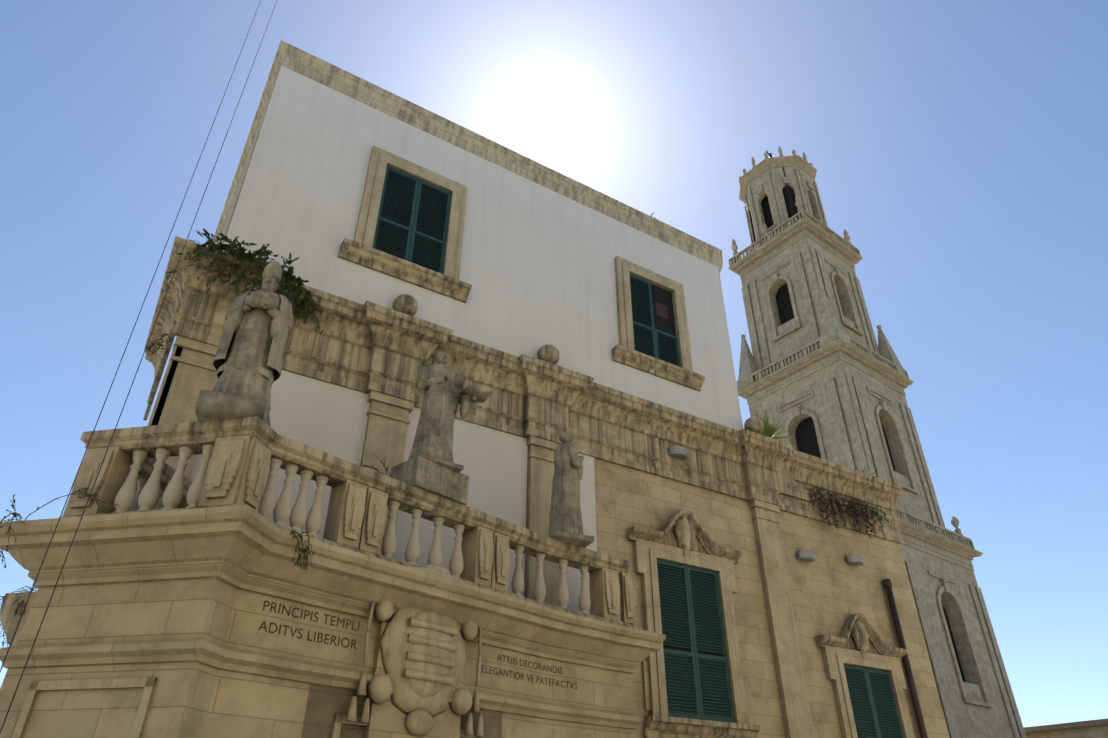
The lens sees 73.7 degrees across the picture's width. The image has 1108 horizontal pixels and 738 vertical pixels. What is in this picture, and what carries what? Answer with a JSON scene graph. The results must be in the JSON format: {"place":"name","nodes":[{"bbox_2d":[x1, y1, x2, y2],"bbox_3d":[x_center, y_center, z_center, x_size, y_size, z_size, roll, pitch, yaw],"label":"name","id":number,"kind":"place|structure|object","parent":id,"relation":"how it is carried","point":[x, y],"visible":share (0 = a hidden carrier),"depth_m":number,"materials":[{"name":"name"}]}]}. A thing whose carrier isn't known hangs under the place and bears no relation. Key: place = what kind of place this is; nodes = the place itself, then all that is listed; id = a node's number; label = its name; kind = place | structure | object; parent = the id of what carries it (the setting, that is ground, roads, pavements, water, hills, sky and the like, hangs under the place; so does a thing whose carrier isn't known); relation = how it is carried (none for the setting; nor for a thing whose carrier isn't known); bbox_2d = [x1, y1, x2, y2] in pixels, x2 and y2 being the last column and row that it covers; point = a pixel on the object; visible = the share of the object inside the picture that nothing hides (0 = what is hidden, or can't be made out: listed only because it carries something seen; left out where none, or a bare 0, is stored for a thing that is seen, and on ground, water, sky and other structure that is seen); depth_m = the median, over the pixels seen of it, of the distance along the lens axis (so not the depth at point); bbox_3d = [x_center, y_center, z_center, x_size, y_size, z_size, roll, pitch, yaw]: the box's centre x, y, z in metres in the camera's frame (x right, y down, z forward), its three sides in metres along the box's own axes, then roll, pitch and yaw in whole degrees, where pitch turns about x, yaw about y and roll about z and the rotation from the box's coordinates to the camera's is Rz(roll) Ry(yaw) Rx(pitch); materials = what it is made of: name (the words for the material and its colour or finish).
{"place":"outdoors","nodes":[
{"label":"outdoors","id":0,"kind":"place"},
{"bbox_2d":[0,1,276,733],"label":"overhead cables","id":1,"kind":"object","parent":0,"point":[121,411],"visible":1,"depth_m":7.17,"materials":[{"name":"black plastic"}]},
{"bbox_2d":[223,65,742,430],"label":"white storey walls","id":2,"kind":"structure","parent":0,"point":[537,268],"depth_m":15.62,"materials":[{"name":"white paint"}]},
{"bbox_2d":[218,66,280,250],"bbox_3d":[-8.942,-0.888,18.092,0.020,5.350,13.000,19,-37,-26],"label":"white storey side face","id":3,"kind":"object","parent":2,"relation":"attached to","point":[232,209],"visible":0.21,"depth_m":14.34},
{"bbox_2d":[338,238,471,302],"bbox_3d":[-2.776,-1.844,14.008,2.570,0.300,0.240,19,-37,-26],"label":"window sill","id":4,"kind":"structure","parent":2,"relation":"attached to","point":[360,254],"depth_m":13.94,"materials":[{"name":"beige stone"}]},
{"bbox_2d":[354,146,466,279],"bbox_3d":[-2.809,-3.091,14.870,2.130,2.730,0.145,19,-37,-26],"label":"window surround","id":5,"kind":"object","parent":2,"relation":"attached to","point":[381,160],"visible":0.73,"depth_m":14.97,"materials":[{"name":"beige stone"}]},
{"bbox_2d":[372,166,450,273],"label":"window shutters","id":6,"kind":"object","parent":5,"relation":"in","point":[411,230],"depth_m":14.81,"materials":[{"name":"teal wood"}]},
{"bbox_2d":[213,40,722,272],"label":"roof cornice","id":7,"kind":"structure","parent":2,"relation":"on","point":[308,65],"depth_m":16.98,"materials":[{"name":"beige stone"}]},
{"bbox_2d":[614,256,692,371],"bbox_3d":[2.356,-1.256,17.513,2.060,2.730,0.145,19,-37,-26],"label":"window surround","id":8,"kind":"object","parent":2,"relation":"attached to","point":[624,268],"visible":0.73,"depth_m":17.59,"materials":[{"name":"beige stone"}]},
{"bbox_2d":[630,277,676,364],"bbox_3d":[2.331,-1.095,17.458,1.396,2.398,0.002,19,-37,-26],"label":"upper void window","id":9,"kind":"structure","parent":8,"relation":"in","point":[661,296],"depth_m":17.56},
{"bbox_2d":[629,273,680,366],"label":"window shutters","id":10,"kind":"object","parent":8,"relation":"in","point":[654,342],"depth_m":17.30,"materials":[{"name":"teal wood"}]},
{"bbox_2d":[611,344,704,391],"bbox_3d":[2.389,-0.009,16.652,2.500,0.300,0.240,19,-37,-26],"label":"window sill","id":11,"kind":"structure","parent":2,"relation":"attached to","point":[637,360],"depth_m":16.58,"materials":[{"name":"beige stone"}]},
{"bbox_2d":[0,0,1107,727],"label":"sky","id":12,"kind":"structure","parent":0,"point":[960,146],"materials":[{"name":"blue"}]},
{"bbox_2d":[618,565,633,627],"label":"wall","id":13,"kind":"structure","parent":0,"point":[629,572],"depth_m":12.02,"materials":[{"name":"beige stone"}]},
{"bbox_2d":[656,302,667,318],"bbox_3d":[2.610,-1.410,17.858,0.350,0.384,0.004,19,-37,-26],"label":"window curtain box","id":14,"kind":"object","parent":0,"point":[661,310],"visible":1,"depth_m":17.85,"materials":[{"name":"brown"}]},
{"bbox_2d":[657,564,728,717],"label":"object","id":15,"kind":"object","parent":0,"point":[688,650],"depth_m":13.78,"materials":[{"name":"green wood"}]},
{"bbox_2d":[845,669,899,737],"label":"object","id":16,"kind":"object","parent":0,"point":[868,703],"depth_m":15.51,"materials":[{"name":"green wood"}]},
{"bbox_2d":[733,166,1013,737],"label":"tower walls","id":17,"kind":"structure","parent":0,"point":[972,721],"depth_m":65.86,"materials":[{"name":"beige stone"}]},
{"bbox_2d":[745,165,964,681],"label":"tower windows","id":18,"kind":"structure","parent":17,"relation":"in","point":[806,438],"depth_m":75.00,"materials":[{"name":"black"}]},
{"bbox_2d":[728,146,1026,737],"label":"bell tower","id":19,"kind":"structure","parent":17,"relation":"attached to","point":[881,355],"depth_m":68.00,"materials":[{"name":"beige stone"}]},
{"bbox_2d":[1025,725,1107,737],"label":"house","id":20,"kind":"structure","parent":0,"point":[1100,731],"depth_m":55.01,"materials":[{"name":"stone"}]},
{"bbox_2d":[1024,718,1107,732],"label":"house roof","id":21,"kind":"structure","parent":20,"relation":"on","point":[1089,723],"depth_m":55.34,"materials":[{"name":"beige stone"}]},
{"bbox_3d":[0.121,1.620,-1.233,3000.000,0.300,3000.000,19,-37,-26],"label":"ground","id":22,"kind":"structure","parent":0,"visible":0},
{"bbox_2d":[0,505,665,737],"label":"wing wall","id":23,"kind":"structure","parent":22,"relation":"on","point":[172,601],"depth_m":7.47,"materials":[{"name":"stone"}]},
{"bbox_2d":[0,592,35,645],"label":"stone ornament","id":24,"kind":"object","parent":23,"relation":"attached to","point":[9,621],"visible":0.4,"depth_m":7.66,"materials":[{"name":"stone"}]},
{"bbox_2d":[0,586,36,647],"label":"cornice weeds","id":25,"kind":"object","parent":23,"relation":"attached to","point":[16,613],"depth_m":7.80,"materials":[{"name":"green plant"}]},
{"bbox_2d":[0,487,118,567],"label":"cornice weeds","id":26,"kind":"object","parent":23,"relation":"on","point":[19,515],"depth_m":7.79,"materials":[{"name":"green"}]},
{"bbox_2d":[12,677,501,737],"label":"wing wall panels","id":27,"kind":"object","parent":23,"relation":"attached to","point":[148,684],"visible":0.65,"depth_m":6.91,"materials":[{"name":"beige stone"}]},
{"bbox_2d":[288,530,312,570],"bbox_3d":[-2.759,1.888,7.710,0.513,0.426,0.509,19,-37,-26],"label":"plant","id":28,"kind":"object","parent":23,"relation":"attached to","point":[301,551],"visible":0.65,"depth_m":7.71,"materials":[{"name":"green"}]},
{"bbox_2d":[258,621,356,649],"bbox_3d":[-2.640,2.887,8.000,0.012,0.105,1.217,-25,-40,34],"label":"inscription line","id":29,"kind":"object","parent":23,"relation":"attached to","point":[308,635],"visible":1,"depth_m":8.03,"materials":[{"name":"paint"}]},
{"bbox_2d":[263,601,359,630],"bbox_3d":[-2.640,2.716,8.109,0.012,0.105,1.205,-25,-40,34],"label":"inscription line","id":30,"kind":"object","parent":23,"relation":"attached to","point":[326,615],"visible":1,"depth_m":8.08,"materials":[{"name":"paint"}]},
{"bbox_2d":[59,504,631,627],"bbox_3d":[-2.052,2.898,9.813,8.030,0.203,3.232,19,-37,-26],"label":"balustrade base","id":31,"kind":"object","parent":23,"relation":"on","point":[582,614],"depth_m":9.10,"materials":[{"name":"beige stone"}]},
{"bbox_2d":[114,444,590,613],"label":"balusters","id":32,"kind":"object","parent":31,"relation":"on","point":[144,497],"visible":0.81,"depth_m":8.60,"materials":[{"name":"stone"}]},
{"bbox_2d":[80,416,629,573],"bbox_3d":[-2.061,2.050,10.328,8.075,0.220,3.294,19,-37,-26],"label":"balustrade rail","id":33,"kind":"object","parent":32,"relation":"on","point":[196,437],"visible":0.65,"depth_m":9.04,"materials":[{"name":"beige stone"}]},
{"bbox_2d":[390,456,468,504],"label":"statue block","id":34,"kind":"structure","parent":33,"relation":"on","point":[420,472],"depth_m":10.03,"materials":[{"name":"grey stone"}]},
{"bbox_2d":[408,352,493,471],"bbox_3d":[-1.558,0.633,10.953,1.069,2.007,0.765,19,-37,-26],"label":"statue with book","id":35,"kind":"object","parent":34,"relation":"on","point":[440,383],"visible":0.92,"depth_m":10.75,"materials":[{"name":"grey stone"}]},
{"bbox_2d":[63,435,633,623],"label":"balustrade pedestals","id":36,"kind":"object","parent":23,"relation":"on","point":[238,470],"visible":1,"depth_m":8.81,"materials":[{"name":"beige stone"}]},
{"bbox_2d":[195,261,292,426],"bbox_3d":[-3.641,-0.370,9.014,0.794,2.448,0.680,8,-33,-13],"label":"bishop statue","id":37,"kind":"object","parent":36,"relation":"on","point":[248,360],"visible":1,"depth_m":8.70,"materials":[{"name":"stone"}]},
{"bbox_2d":[357,457,390,476],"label":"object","id":38,"kind":"object","parent":36,"relation":"on","point":[377,470],"visible":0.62,"depth_m":9.71,"materials":[{"name":"green"}]},
{"bbox_2d":[547,431,593,547],"bbox_3d":[0.194,1.944,12.246,0.711,2.026,0.700,13,-35,-19],"label":"praying statue","id":39,"kind":"object","parent":36,"relation":"on","point":[565,521],"visible":0.98,"depth_m":11.95,"materials":[{"name":"stone"}]},
{"bbox_2d":[364,621,466,737],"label":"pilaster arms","id":40,"kind":"object","parent":23,"relation":"attached to","point":[386,718],"visible":0.1,"depth_m":8.39,"materials":[{"name":"stone"}]},
{"bbox_2d":[346,564,483,736],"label":"coat of arms","id":41,"kind":"object","parent":40,"relation":"attached to","point":[423,655],"visible":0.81,"depth_m":8.70},
{"bbox_2d":[482,665,576,688],"bbox_3d":[-0.319,4.241,10.136,0.050,0.091,1.815,-28,-42,36],"label":"inscription line","id":42,"kind":"object","parent":23,"relation":"attached to","point":[529,677],"visible":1,"depth_m":10.14,"materials":[{"name":"paint"}]},
{"bbox_2d":[497,654,561,673],"bbox_3d":[-0.327,4.094,10.232,0.027,0.091,1.278,-27,-41,35],"label":"inscription line","id":43,"kind":"object","parent":23,"relation":"attached to","point":[528,664],"visible":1,"depth_m":10.22,"materials":[{"name":"paint"}]},
{"bbox_2d":[524,458,949,737],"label":"facade wall","id":44,"kind":"structure","parent":22,"relation":"on","point":[832,589],"depth_m":15.55,"materials":[{"name":"beige stone"}]},
{"bbox_2d":[146,333,168,354],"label":"pier weed","id":45,"kind":"object","parent":44,"relation":"attached to","point":[149,347],"depth_m":11.27,"materials":[{"name":"green plant"}]},
{"bbox_2d":[189,370,596,612],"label":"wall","id":46,"kind":"structure","parent":44,"relation":"attached to","point":[328,418],"depth_m":12.17,"materials":[{"name":"white paint"}]},
{"bbox_2d":[136,335,814,737],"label":"pilasters","id":47,"kind":"object","parent":44,"relation":"attached to","point":[190,373],"visible":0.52,"depth_m":12.95,"materials":[{"name":"beige stone"}]},
{"bbox_2d":[143,236,902,543],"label":"entablature","id":48,"kind":"structure","parent":44,"relation":"on","point":[367,347],"depth_m":14.00,"materials":[{"name":"stone"}]},
{"bbox_2d":[166,228,299,312],"bbox_3d":[-5.141,-1.406,12.025,2.052,1.391,2.209,19,-37,-26],"label":"corner shrub","id":49,"kind":"object","parent":48,"relation":"on","point":[240,254],"visible":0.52,"depth_m":11.49,"materials":[{"name":"green plant"}]},
{"bbox_2d":[242,253,321,329],"bbox_3d":[-4.474,-1.225,12.160,1.450,1.090,1.288,19,-37,-26],"label":"corner shrub","id":50,"kind":"object","parent":48,"relation":"on","point":[289,276],"visible":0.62,"depth_m":12.07,"materials":[{"name":"green plant"}]},
{"bbox_2d":[393,294,763,433],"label":"stone balls","id":51,"kind":"object","parent":48,"relation":"on","point":[407,304],"visible":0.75,"depth_m":14.72,"materials":[{"name":"stone"}]},
{"bbox_2d":[667,446,686,459],"bbox_3d":[2.654,1.778,15.678,0.480,0.160,0.290,19,-37,-26],"label":"flood light","id":52,"kind":"object","parent":48,"relation":"attached to","point":[680,452],"visible":0.96,"depth_m":15.59,"materials":[{"name":"silver metal"}]},
{"bbox_2d":[866,504,888,527],"bbox_3d":[7.942,3.650,18.347,0.622,0.654,0.485,19,-37,-26],"label":"plant","id":53,"kind":"object","parent":48,"relation":"attached to","point":[877,514],"visible":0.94,"depth_m":18.28,"materials":[{"name":"green plant"}]},
{"bbox_2d":[633,538,749,737],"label":"window surround","id":54,"kind":"object","parent":44,"relation":"attached to","point":[647,554],"visible":0.71,"depth_m":13.78,"materials":[{"name":"beige stone"}]},
{"bbox_2d":[627,509,741,563],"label":"pediment","id":55,"kind":"structure","parent":54,"relation":"attached to","point":[684,530],"depth_m":14.71,"materials":[{"name":"beige stone"}]},
{"bbox_2d":[657,559,734,722],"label":"window shutters","id":56,"kind":"object","parent":54,"relation":"in","point":[693,654],"depth_m":13.64,"materials":[{"name":"green wood"}]},
{"bbox_2d":[644,715,759,737],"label":"window sill","id":57,"kind":"structure","parent":44,"relation":"attached to","point":[669,727],"depth_m":12.70,"materials":[{"name":"beige stone"}]},
{"bbox_2d":[759,416,793,442],"bbox_3d":[5.293,1.913,18.141,1.415,1.627,1.165,-4,-33,7],"label":"yucca","id":58,"kind":"object","parent":44,"relation":"on","point":[769,430],"visible":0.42,"depth_m":18.17,"materials":[{"name":"green plant"}]},
{"bbox_2d":[796,550,814,561],"bbox_3d":[5.605,4.136,16.356,0.480,0.160,0.290,19,-37,-26],"label":"flood light","id":59,"kind":"object","parent":44,"relation":"attached to","point":[806,555],"visible":1,"depth_m":16.26,"materials":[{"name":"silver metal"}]},
{"bbox_2d":[807,486,848,529],"bbox_3d":[6.470,3.332,17.438,1.054,1.118,0.626,19,-37,-26],"label":"hanging plant","id":60,"kind":"object","parent":44,"relation":"attached to","point":[830,500],"visible":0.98,"depth_m":17.36,"materials":[{"name":"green plant"}]},
{"bbox_2d":[788,485,898,525],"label":"cornice","id":61,"kind":"structure","parent":44,"relation":"attached to","point":[893,520],"depth_m":18.08,"materials":[{"name":"stone"}]},
{"bbox_2d":[846,554,863,565],"bbox_3d":[7.049,4.452,17.220,0.480,0.160,0.290,19,-37,-26],"label":"flood light","id":62,"kind":"object","parent":44,"relation":"attached to","point":[855,559],"visible":1,"depth_m":17.12,"materials":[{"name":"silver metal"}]},
{"bbox_2d":[844,497,875,538],"bbox_3d":[7.389,3.656,17.895,0.955,1.173,0.660,19,-37,-26],"label":"hanging plant","id":63,"kind":"object","parent":44,"relation":"attached to","point":[855,515],"visible":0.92,"depth_m":17.84,"materials":[{"name":"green plant"}]},
{"bbox_2d":[821,645,914,737],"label":"window surround","id":64,"kind":"object","parent":44,"relation":"attached to","point":[835,659],"visible":0.9,"depth_m":15.52,"materials":[{"name":"beige stone"}]},
{"bbox_2d":[815,613,906,660],"bbox_3d":[6.693,5.834,16.115,2.720,0.960,0.240,19,-37,-26],"label":"pediment window","id":65,"kind":"structure","parent":64,"relation":"attached to","point":[859,633],"depth_m":16.09,"materials":[{"name":"beige stone"}]},
{"bbox_2d":[844,664,902,737],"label":"window shutters","id":66,"kind":"object","parent":64,"relation":"in","point":[868,689],"depth_m":15.49,"materials":[{"name":"green wood"}]},
{"bbox_2d":[855,465,889,502],"bbox_3d":[7.790,3.236,19.255,1.701,1.499,1.718,19,-37,-26],"label":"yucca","id":67,"kind":"object","parent":44,"relation":"on","point":[872,474],"depth_m":19.00,"materials":[{"name":"green plant"}]},
{"bbox_2d":[882,579,927,737],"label":"drain pipe","id":68,"kind":"object","parent":44,"relation":"attached to","point":[887,583],"visible":1,"depth_m":16.47,"materials":[{"name":"brown"}]},
{"bbox_3d":[6.792,3.633,18.067,4.350,0.650,0.450,19,-37,-26],"label":"parapet","id":69,"kind":"object","parent":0,"visible":0},
{"bbox_2d":[776,473,812,502],"bbox_3d":[5.449,2.670,17.583,1.250,0.950,0.500,19,-37,-26],"label":"parapet scroll","id":70,"kind":"object","parent":69,"relation":"on","point":[784,482],"visible":0.31,"depth_m":17.23,"materials":[{"name":"stone"}]}
]}

